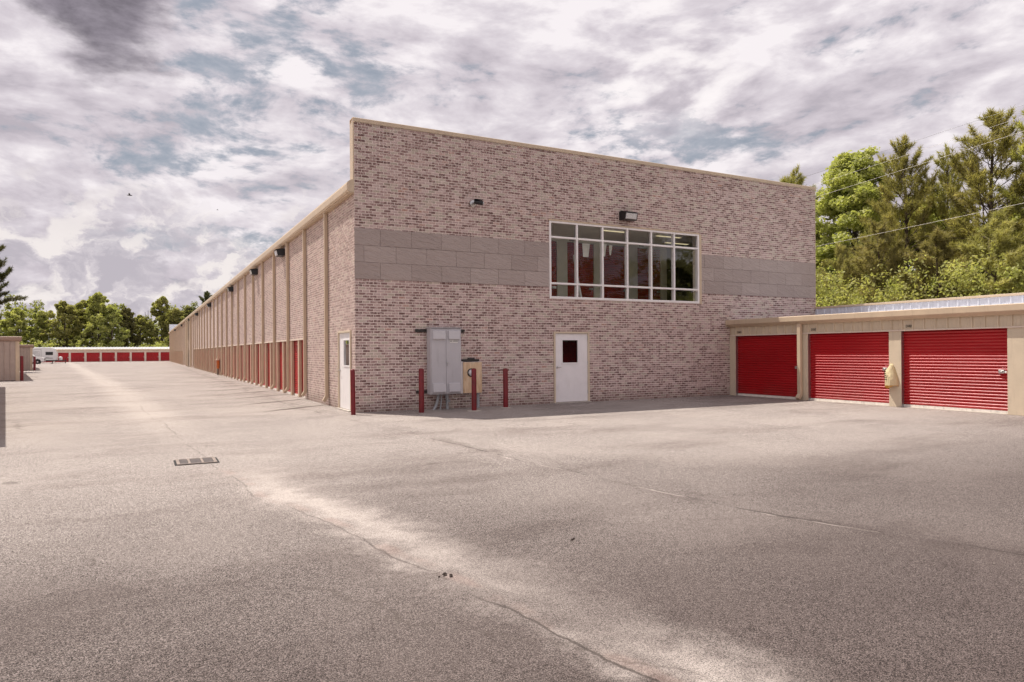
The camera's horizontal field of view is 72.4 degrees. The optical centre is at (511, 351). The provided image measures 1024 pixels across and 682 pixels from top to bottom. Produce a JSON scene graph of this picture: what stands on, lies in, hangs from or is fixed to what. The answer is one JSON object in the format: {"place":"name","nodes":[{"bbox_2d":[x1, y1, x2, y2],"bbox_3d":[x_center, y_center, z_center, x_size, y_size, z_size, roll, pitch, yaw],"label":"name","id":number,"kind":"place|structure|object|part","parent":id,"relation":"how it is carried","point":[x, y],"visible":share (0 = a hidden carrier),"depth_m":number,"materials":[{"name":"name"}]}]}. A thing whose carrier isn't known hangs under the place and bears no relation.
{"place":"outdoors","nodes":[
{"label":"outdoors","id":0,"kind":"place"},
{"bbox_2d":[0,361,1023,681],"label":"asphalt yard","id":1,"kind":"structure","parent":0,"point":[716,539],"depth_m":6.12,"materials":[{"name":"grey asphalt"}]},
{"bbox_2d":[0,336,21,380],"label":"storage unit","id":2,"kind":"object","parent":1,"relation":"on","point":[9,359],"visible":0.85,"depth_m":43.71,"materials":[{"name":"beige paint"}]},
{"bbox_2d":[20,356,23,380],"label":"bollard","id":3,"kind":"object","parent":1,"relation":"on","point":[21,370],"visible":1,"depth_m":44.07,"materials":[{"name":"red metal"}]},
{"bbox_2d":[19,345,33,370],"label":"storage unit","id":4,"kind":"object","parent":1,"relation":"on","point":[26,352],"visible":0.37,"depth_m":71.91,"materials":[{"name":"beige paint"}]},
{"bbox_2d":[33,356,35,370],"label":"bollard","id":5,"kind":"object","parent":1,"relation":"on","point":[34,363],"visible":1,"depth_m":72.00,"materials":[{"name":"red metal"}]},
{"bbox_2d":[33,355,45,363],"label":"pickup truck","id":6,"kind":"object","parent":1,"relation":"on","point":[39,360],"visible":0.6,"depth_m":121.80,"materials":[{"name":"white paint"}]},
{"bbox_2d":[33,348,66,363],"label":"camper trailer","id":7,"kind":"object","parent":1,"relation":"on","point":[49,354],"visible":0.44,"depth_m":125.95,"materials":[{"name":"white paint"}]},
{"bbox_2d":[34,347,168,361],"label":"garage row","id":8,"kind":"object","parent":1,"relation":"on","point":[98,354],"visible":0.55,"depth_m":152.17,"materials":[{"name":"beige paint"}]},
{"bbox_2d":[55,353,68,361],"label":"roll up door","id":9,"kind":"structure","parent":8,"relation":"in","point":[65,355],"depth_m":147.83,"materials":[{"name":"red metal"}]},
{"bbox_2d":[71,353,83,361],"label":"roll up door","id":10,"kind":"structure","parent":8,"relation":"in","point":[75,357],"depth_m":148.92,"materials":[{"name":"red metal"}]},
{"bbox_2d":[87,353,99,361],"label":"roll up door","id":11,"kind":"structure","parent":8,"relation":"in","point":[94,357],"depth_m":150.27,"materials":[{"name":"red metal"}]},
{"bbox_2d":[102,352,114,361],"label":"roll up door","id":12,"kind":"structure","parent":8,"relation":"in","point":[110,356],"depth_m":151.59,"materials":[{"name":"red metal"}]},
{"bbox_2d":[117,352,129,361],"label":"roll up door","id":13,"kind":"structure","parent":8,"relation":"in","point":[122,357],"depth_m":152.89,"materials":[{"name":"red metal"}]},
{"bbox_2d":[132,352,143,360],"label":"roll up door","id":14,"kind":"structure","parent":8,"relation":"in","point":[136,356],"depth_m":154.22,"materials":[{"name":"red metal"}]},
{"bbox_2d":[146,352,158,360],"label":"roll up door","id":15,"kind":"structure","parent":8,"relation":"in","point":[150,356],"depth_m":155.53,"materials":[{"name":"red metal"}]},
{"bbox_2d":[161,352,168,360],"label":"roll up door","id":16,"kind":"structure","parent":8,"relation":"in","point":[164,356],"depth_m":156.67,"materials":[{"name":"red metal"}]},
{"bbox_2d":[173,457,219,465],"bbox_3d":[-4.785,1.660,10.603,0.610,0.015,0.600,0,0,-28],"label":"drain grate","id":17,"kind":"object","parent":1,"relation":"on","point":[191,461],"visible":1,"depth_m":10.54,"materials":[{"name":"metal"}]},
{"bbox_2d":[216,359,219,374],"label":"bollard","id":18,"kind":"object","parent":1,"relation":"on","point":[217,366],"visible":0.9,"depth_m":52.53,"materials":[{"name":"orange metal"}]},
{"bbox_2d":[350,369,355,414],"bbox_3d":[-4.183,1.064,18.397,0.138,1.203,0.124,0,0,-28],"label":"bollard","id":19,"kind":"object","parent":1,"relation":"on","point":[352,389],"visible":1,"depth_m":18.34,"materials":[{"name":"red metal"}]},
{"bbox_2d":[419,368,423,412],"bbox_3d":[-2.454,1.055,18.948,0.144,1.198,0.144,0,0,-28],"label":"bollard","id":20,"kind":"object","parent":1,"relation":"on","point":[421,390],"visible":1,"depth_m":18.89,"materials":[{"name":"red metal"}]},
{"bbox_2d":[467,368,480,411],"bbox_3d":[-1.047,1.053,19.283,0.400,1.183,0.400,0,0,-28],"label":"bollard","id":21,"kind":"object","parent":1,"relation":"on","point":[474,389],"visible":1,"depth_m":19.23,"materials":[{"name":"red metal"}]},
{"bbox_2d":[168,117,815,412],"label":"storage building","id":22,"kind":"structure","parent":1,"relation":"on","point":[393,243],"depth_m":22.44,"materials":[{"name":"brick"}]},
{"bbox_2d":[227,286,233,291],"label":"flood light","id":23,"kind":"object","parent":22,"relation":"attached to","point":[230,289],"visible":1,"depth_m":44.13,"materials":[{"name":"black metal"}]},
{"bbox_2d":[238,345,239,379],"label":"roll up door","id":24,"kind":"structure","parent":22,"relation":"in","point":[239,345],"depth_m":42.59,"materials":[{"name":"red metal"}]},
{"bbox_2d":[242,345,242,380],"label":"roll up door","id":25,"kind":"structure","parent":22,"relation":"in","point":[242,345],"depth_m":41.29,"materials":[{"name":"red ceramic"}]},
{"bbox_2d":[245,345,246,381],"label":"roll up door","id":26,"kind":"structure","parent":22,"relation":"in","point":[246,345],"depth_m":39.71,"materials":[{"name":"red metal"}]},
{"bbox_2d":[249,345,250,382],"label":"roll up door","id":27,"kind":"structure","parent":22,"relation":"in","point":[249,345],"depth_m":38.56,"materials":[{"name":"red metal"}]},
{"bbox_2d":[249,268,257,275],"bbox_3d":[-12.926,-3.984,34.968,0.360,0.315,0.570,0,0,-28],"label":"flood light","id":28,"kind":"object","parent":22,"relation":"attached to","point":[254,271],"visible":1,"depth_m":34.76,"materials":[{"name":"black metal"}]},
{"bbox_2d":[258,344,258,384],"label":"roll up door","id":29,"kind":"structure","parent":22,"relation":"in","point":[258,344],"depth_m":35.59,"materials":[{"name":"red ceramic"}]},
{"bbox_2d":[262,343,264,386],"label":"roll up door","id":30,"kind":"structure","parent":22,"relation":"in","point":[263,385],"depth_m":33.83,"materials":[{"name":"red metal"}]},
{"bbox_2d":[268,343,269,387],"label":"roll up door","id":31,"kind":"structure","parent":22,"relation":"in","point":[268,343],"depth_m":32.63,"materials":[{"name":"red metal"}]},
{"bbox_2d":[274,248,284,256],"bbox_3d":[-9.426,-4.007,28.335,0.360,0.315,0.570,0,0,-28],"label":"flood light","id":32,"kind":"object","parent":22,"relation":"attached to","point":[279,252],"visible":1,"depth_m":28.13,"materials":[{"name":"black metal"}]},
{"bbox_2d":[280,342,282,391],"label":"roll up door","id":33,"kind":"structure","parent":22,"relation":"in","point":[281,375],"depth_m":29.72,"materials":[{"name":"red metal"}]},
{"bbox_2d":[286,364,290,393],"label":"roll up door","id":34,"kind":"structure","parent":22,"relation":"in","point":[289,391],"depth_m":28.09,"materials":[{"name":"metal"}]},
{"bbox_2d":[294,340,297,395],"bbox_3d":[-8.375,0.615,27.006,0.032,2.156,1.620,0,0,-28],"label":"roll up door","id":35,"kind":"structure","parent":22,"relation":"in","point":[295,342],"depth_m":26.84,"materials":[{"name":"red metal"}]},
{"bbox_2d":[302,340,304,397],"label":"roll up door","id":36,"kind":"structure","parent":22,"relation":"in","point":[302,340],"depth_m":25.77,"materials":[{"name":"red metal"}]},
{"bbox_2d":[415,327,464,409],"bbox_3d":[-1.962,0.499,19.906,1.520,2.388,0.423,0,0,-28],"label":"electrical cabinet","id":37,"kind":"object","parent":22,"relation":"attached to","point":[443,360],"visible":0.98,"depth_m":19.77,"materials":[{"name":"grey metal"}]},
{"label":"door","id":38,"kind":"part","parent":37,"relation":"part of","materials":[{"name":"grey paint"}]},
{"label":"door","id":39,"kind":"part","parent":37,"relation":"part of","materials":[{"name":"grey paint"}]},
{"bbox_2d":[461,358,481,407],"bbox_3d":[-1.203,0.925,20.380,0.660,1.480,0.315,0,0,-28],"label":"meter box","id":40,"kind":"object","parent":22,"relation":"attached to","point":[466,367],"visible":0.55,"depth_m":20.28,"materials":[{"name":"beige paint"}]},
{"bbox_2d":[469,199,483,206],"bbox_3d":[-1.018,-4.346,20.473,0.345,0.197,0.357,0,0,-28],"label":"security camera","id":41,"kind":"object","parent":22,"relation":"attached to","point":[473,203],"visible":1,"depth_m":20.39,"materials":[{"name":"metal"}]},
{"bbox_2d":[551,241,556,295],"bbox_3d":[1.145,-2.808,26.350,1.270,2.756,0.070,0,0,-28],"label":"corridor door","id":42,"kind":"structure","parent":22,"relation":"in","point":[553,244],"depth_m":26.61,"materials":[{"name":"metal"}]},
{"bbox_2d":[573,255,581,296],"bbox_3d":[2.300,-2.381,24.090,0.387,1.903,0.100,0,0,5],"label":"leaning pole","id":43,"kind":"object","parent":22,"relation":"on","point":[579,291],"visible":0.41,"depth_m":24.05,"materials":[{"name":"white metal"}]},
{"bbox_2d":[567,243,592,297],"bbox_3d":[2.657,-2.819,27.148,1.230,2.756,0.070,0,0,-28],"label":"corridor door","id":44,"kind":"structure","parent":22,"relation":"in","point":[586,263],"depth_m":27.20,"materials":[{"name":"metal"}]},
{"bbox_2d":[582,243,589,256],"bbox_3d":[2.441,-3.324,22.969,0.286,0.450,0.077,0,0,-34],"label":"paper sheet","id":45,"kind":"object","parent":22,"relation":"hanging from","point":[585,246],"visible":1,"depth_m":22.95,"materials":[{"name":"white paper"}]},
{"bbox_2d":[604,246,624,298],"bbox_3d":[4.103,-2.828,27.912,1.280,2.756,0.070,0,0,-28],"label":"corridor door","id":46,"kind":"structure","parent":22,"relation":"in","point":[615,260],"depth_m":27.95,"materials":[{"name":"metal"}]},
{"bbox_2d":[548,219,701,303],"bbox_3d":[3.896,-2.902,23.305,6.280,2.505,0.165,0,0,-28],"label":"window","id":47,"kind":"structure","parent":22,"relation":"in","point":[698,251],"depth_m":23.23,"materials":[{"name":"white metal"}]},
{"bbox_2d":[619,211,637,221],"bbox_3d":[3.857,-4.476,23.044,0.570,0.315,0.360,0,0,-28],"label":"flood light","id":48,"kind":"object","parent":22,"relation":"attached to","point":[627,216],"visible":1,"depth_m":22.93,"materials":[{"name":"black metal"}]},
{"bbox_2d":[637,248,659,299],"bbox_3d":[5.620,-2.838,28.712,1.210,2.756,0.070,0,0,-28],"label":"corridor door","id":49,"kind":"structure","parent":22,"relation":"in","point":[642,256],"depth_m":28.70,"materials":[{"name":"metal"}]},
{"bbox_2d":[500,368,510,407],"bbox_3d":[-0.187,1.062,20.325,0.320,1.153,0.320,0,0,-28],"label":"bollard","id":50,"kind":"object","parent":1,"relation":"on","point":[505,387],"visible":1,"depth_m":20.26,"materials":[{"name":"red metal"}]},
{"bbox_2d":[725,293,1023,415],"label":"garage row","id":51,"kind":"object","parent":1,"relation":"on","point":[964,354],"visible":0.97,"depth_m":20.25,"materials":[{"name":"beige paint"}]},
{"bbox_2d":[736,334,796,399],"bbox_3d":[8.750,0.488,23.918,0.220,2.221,2.750,0,0,-28],"label":"roll up door","id":52,"kind":"structure","parent":51,"relation":"in","point":[767,364],"depth_m":23.93,"materials":[{"name":"red metal"}]},
{"bbox_2d":[808,332,888,405],"bbox_3d":[10.187,0.478,21.194,0.220,2.221,2.740,0,0,-28],"label":"roll up door","id":53,"kind":"structure","parent":51,"relation":"in","point":[845,367],"depth_m":21.15,"materials":[{"name":"red metal"}]},
{"bbox_2d":[884,363,898,387],"bbox_3d":[10.686,0.692,19.812,0.295,0.700,0.393,0,0,-12],"label":"cloth bag","id":54,"kind":"object","parent":51,"relation":"hanging from","point":[891,377],"visible":1,"depth_m":19.72,"materials":[{"name":"beige fabric"}]},
{"bbox_2d":[903,328,1007,414],"bbox_3d":[11.634,0.469,18.453,0.220,2.221,2.720,0,0,-28],"label":"roll up door","id":55,"kind":"structure","parent":51,"relation":"in","point":[962,369],"depth_m":18.37,"materials":[{"name":"red metal"}]},
{"bbox_2d":[0,0,1023,346],"label":"sky","id":56,"kind":"structure","parent":0,"point":[243,110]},
{"bbox_2d":[793,105,1021,180],"bbox_3d":[16.945,-10.744,38.657,0.011,3.406,75.000,0,0,-28],"label":"power line","id":57,"kind":"object","parent":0,"point":[919,139],"visible":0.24,"depth_m":33.25,"materials":[{"name":"grey metal"}]},
{"bbox_2d":[811,116,1023,185],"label":"power line","id":58,"kind":"object","parent":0,"point":[907,154],"visible":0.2,"depth_m":34.17,"materials":[{"name":"grey metal"}]},
{"bbox_2d":[817,131,1022,196],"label":"power line","id":59,"kind":"object","parent":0,"point":[925,162],"visible":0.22,"depth_m":33.45,"materials":[{"name":"grey metal"}]},
{"bbox_2d":[820,203,1021,245],"bbox_3d":[16.973,-6.670,38.657,0.013,2.717,75.000,0,0,-28],"label":"power line","id":60,"kind":"object","parent":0,"point":[922,224],"visible":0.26,"depth_m":33.34,"materials":[{"name":"grey metal"}]},
{"label":"ground","id":61,"kind":"structure","parent":0,"visible":0},
{"bbox_2d":[0,244,26,320],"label":"pine tree","id":62,"kind":"object","parent":61,"relation":"on","point":[3,275],"visible":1,"depth_m":67.38,"materials":[{"name":"green plant"}]},
{"bbox_2d":[0,307,43,346],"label":"broadleaf tree","id":63,"kind":"object","parent":61,"relation":"on","point":[18,314],"visible":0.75,"depth_m":157.71,"materials":[{"name":"green plant"}]},
{"bbox_2d":[27,310,51,346],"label":"broadleaf tree","id":64,"kind":"object","parent":61,"relation":"on","point":[39,318],"visible":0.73,"depth_m":161.63,"materials":[{"name":"green plant"}]},
{"bbox_2d":[39,300,86,346],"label":"broadleaf tree","id":65,"kind":"object","parent":61,"relation":"on","point":[66,313],"visible":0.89,"depth_m":161.15,"materials":[{"name":"green plant"}]},
{"bbox_2d":[59,300,95,346],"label":"broadleaf tree","id":66,"kind":"object","parent":61,"relation":"on","point":[81,304],"visible":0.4,"depth_m":166.99,"materials":[{"name":"green plant"}]},
{"bbox_2d":[19,338,168,346],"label":"shrubbery","id":67,"kind":"object","parent":61,"relation":"on","point":[99,344],"visible":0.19,"depth_m":160.24,"materials":[{"name":"green plant"}]},
{"bbox_2d":[74,292,117,346],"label":"broadleaf tree","id":68,"kind":"object","parent":61,"relation":"on","point":[95,308],"visible":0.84,"depth_m":163.20,"materials":[{"name":"green plant"}]},
{"bbox_2d":[0,294,197,346],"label":"woodland","id":69,"kind":"object","parent":61,"relation":"on","point":[36,308],"visible":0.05,"depth_m":169.85,"materials":[{"name":"green plant"}]},
{"bbox_2d":[95,305,130,346],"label":"broadleaf tree","id":70,"kind":"object","parent":61,"relation":"on","point":[113,314],"visible":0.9,"depth_m":163.42,"materials":[{"name":"green plant"}]},
{"bbox_2d":[117,307,140,346],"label":"broadleaf tree","id":71,"kind":"object","parent":61,"relation":"on","point":[128,321],"visible":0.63,"depth_m":168.28,"materials":[{"name":"green plant"}]},
{"bbox_2d":[128,315,152,346],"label":"broadleaf tree","id":72,"kind":"object","parent":61,"relation":"on","point":[140,326],"visible":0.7,"depth_m":171.51,"materials":[{"name":"green plant"}]},
{"bbox_2d":[142,296,170,346],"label":"broadleaf tree","id":73,"kind":"object","parent":61,"relation":"on","point":[159,303],"visible":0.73,"depth_m":172.98,"materials":[{"name":"green plant"}]},
{"bbox_2d":[159,307,184,346],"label":"broadleaf tree","id":74,"kind":"object","parent":61,"relation":"on","point":[176,313],"visible":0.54,"depth_m":171.24,"materials":[{"name":"green plant"}]},
{"bbox_2d":[179,306,193,318],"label":"broadleaf tree","id":75,"kind":"object","parent":61,"relation":"on","point":[187,311],"visible":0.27,"depth_m":175.90,"materials":[{"name":"green plant"}]},
{"bbox_2d":[185,291,211,317],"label":"pine tree","id":76,"kind":"object","parent":61,"relation":"on","point":[207,295],"visible":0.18,"depth_m":174.63,"materials":[{"name":"green plant"}]},
{"bbox_2d":[778,164,830,239],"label":"pine tree","id":77,"kind":"object","parent":61,"relation":"on","point":[789,179],"visible":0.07,"depth_m":50.54,"materials":[{"name":"green plant"}]},
{"bbox_2d":[816,258,831,304],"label":"broadleaf tree","id":78,"kind":"object","parent":61,"relation":"on","point":[827,263],"visible":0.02,"depth_m":43.24,"materials":[{"name":"green plant"}]},
{"bbox_2d":[815,228,835,303],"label":"broadleaf tree","id":79,"kind":"object","parent":61,"relation":"on","point":[817,236],"visible":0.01,"depth_m":47.33,"materials":[{"name":"green plant"}]},
{"bbox_2d":[816,240,865,306],"bbox_3d":[18.705,-2.398,39.358,3.415,7.985,3.220,0,0,-39],"label":"pine tree","id":80,"kind":"object","parent":61,"relation":"on","point":[842,254],"visible":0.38,"depth_m":39.24,"materials":[{"name":"green plant"}]},
{"bbox_2d":[834,221,894,298],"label":"pine tree","id":81,"kind":"object","parent":61,"relation":"on","point":[867,230],"visible":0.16,"depth_m":41.34,"materials":[{"name":"green plant"}]},
{"bbox_2d":[815,145,944,290],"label":"broadleaf tree","id":82,"kind":"object","parent":61,"relation":"on","point":[845,207],"visible":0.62,"depth_m":44.36,"materials":[{"name":"green plant"}]},
{"bbox_2d":[833,217,931,305],"bbox_3d":[19.589,-2.824,37.146,4.350,8.825,4.613,0,0,-18],"label":"pine tree","id":83,"kind":"object","parent":61,"relation":"on","point":[893,259],"visible":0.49,"depth_m":36.63,"materials":[{"name":"green plant"}]},
{"bbox_2d":[858,133,962,294],"bbox_3d":[22.774,-5.523,40.145,4.804,14.180,4.863,0,0,9],"label":"pine tree","id":84,"kind":"object","parent":61,"relation":"on","point":[887,210],"visible":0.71,"depth_m":39.95,"materials":[{"name":"green plant"}]},
{"bbox_2d":[816,240,1023,306],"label":"undergrowth","id":85,"kind":"object","parent":61,"relation":"on","point":[952,282],"visible":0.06,"depth_m":33.27,"materials":[{"name":"green plant"}]},
{"bbox_2d":[838,198,1023,272],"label":"woodland","id":86,"kind":"object","parent":61,"relation":"on","point":[970,224],"visible":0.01,"depth_m":52.34,"materials":[{"name":"green plant"}]},
{"bbox_2d":[889,223,980,301],"bbox_3d":[20.801,-2.307,34.338,4.618,7.775,4.355,0,0,3],"label":"pine tree","id":87,"kind":"object","parent":61,"relation":"on","point":[946,253],"visible":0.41,"depth_m":34.08,"materials":[{"name":"green plant"}]},
{"bbox_2d":[886,206,995,294],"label":"broadleaf tree","id":88,"kind":"object","parent":61,"relation":"on","point":[933,217],"visible":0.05,"depth_m":41.95,"materials":[{"name":"green plant"}]},
{"bbox_2d":[899,201,982,283],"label":"broadleaf tree","id":89,"kind":"object","parent":61,"relation":"on","point":[910,264],"depth_m":43.20,"materials":[{"name":"green plant"}]},
{"bbox_2d":[900,142,982,298],"bbox_3d":[24.602,-5.289,39.946,4.604,13.687,3.470,0,0,31],"label":"pine tree","id":90,"kind":"object","parent":61,"relation":"on","point":[947,176],"visible":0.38,"depth_m":39.73,"materials":[{"name":"green plant"}]},
{"bbox_2d":[909,105,1023,294],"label":"pine tree","id":91,"kind":"object","parent":61,"relation":"on","point":[976,179],"visible":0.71,"depth_m":36.07,"materials":[{"name":"green plant"}]},
{"bbox_2d":[939,209,1023,293],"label":"broadleaf tree","id":92,"kind":"object","parent":61,"relation":"on","point":[1015,216],"visible":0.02,"depth_m":40.43,"materials":[{"name":"green plant"}]},
{"bbox_2d":[939,203,1023,295],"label":"pine tree","id":93,"kind":"object","parent":61,"relation":"on","point":[1000,238],"visible":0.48,"depth_m":31.71,"materials":[{"name":"green plant"}]},
{"bbox_2d":[976,228,1023,294],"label":"broadleaf tree","id":94,"kind":"object","parent":61,"relation":"on","point":[1018,271],"visible":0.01,"depth_m":38.60,"materials":[{"name":"green plant"}]},
{"bbox_2d":[991,109,1023,278],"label":"pine tree","id":95,"kind":"object","parent":61,"relation":"on","point":[1019,207],"visible":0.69,"depth_m":35.19,"materials":[{"name":"green plant"}]}
]}

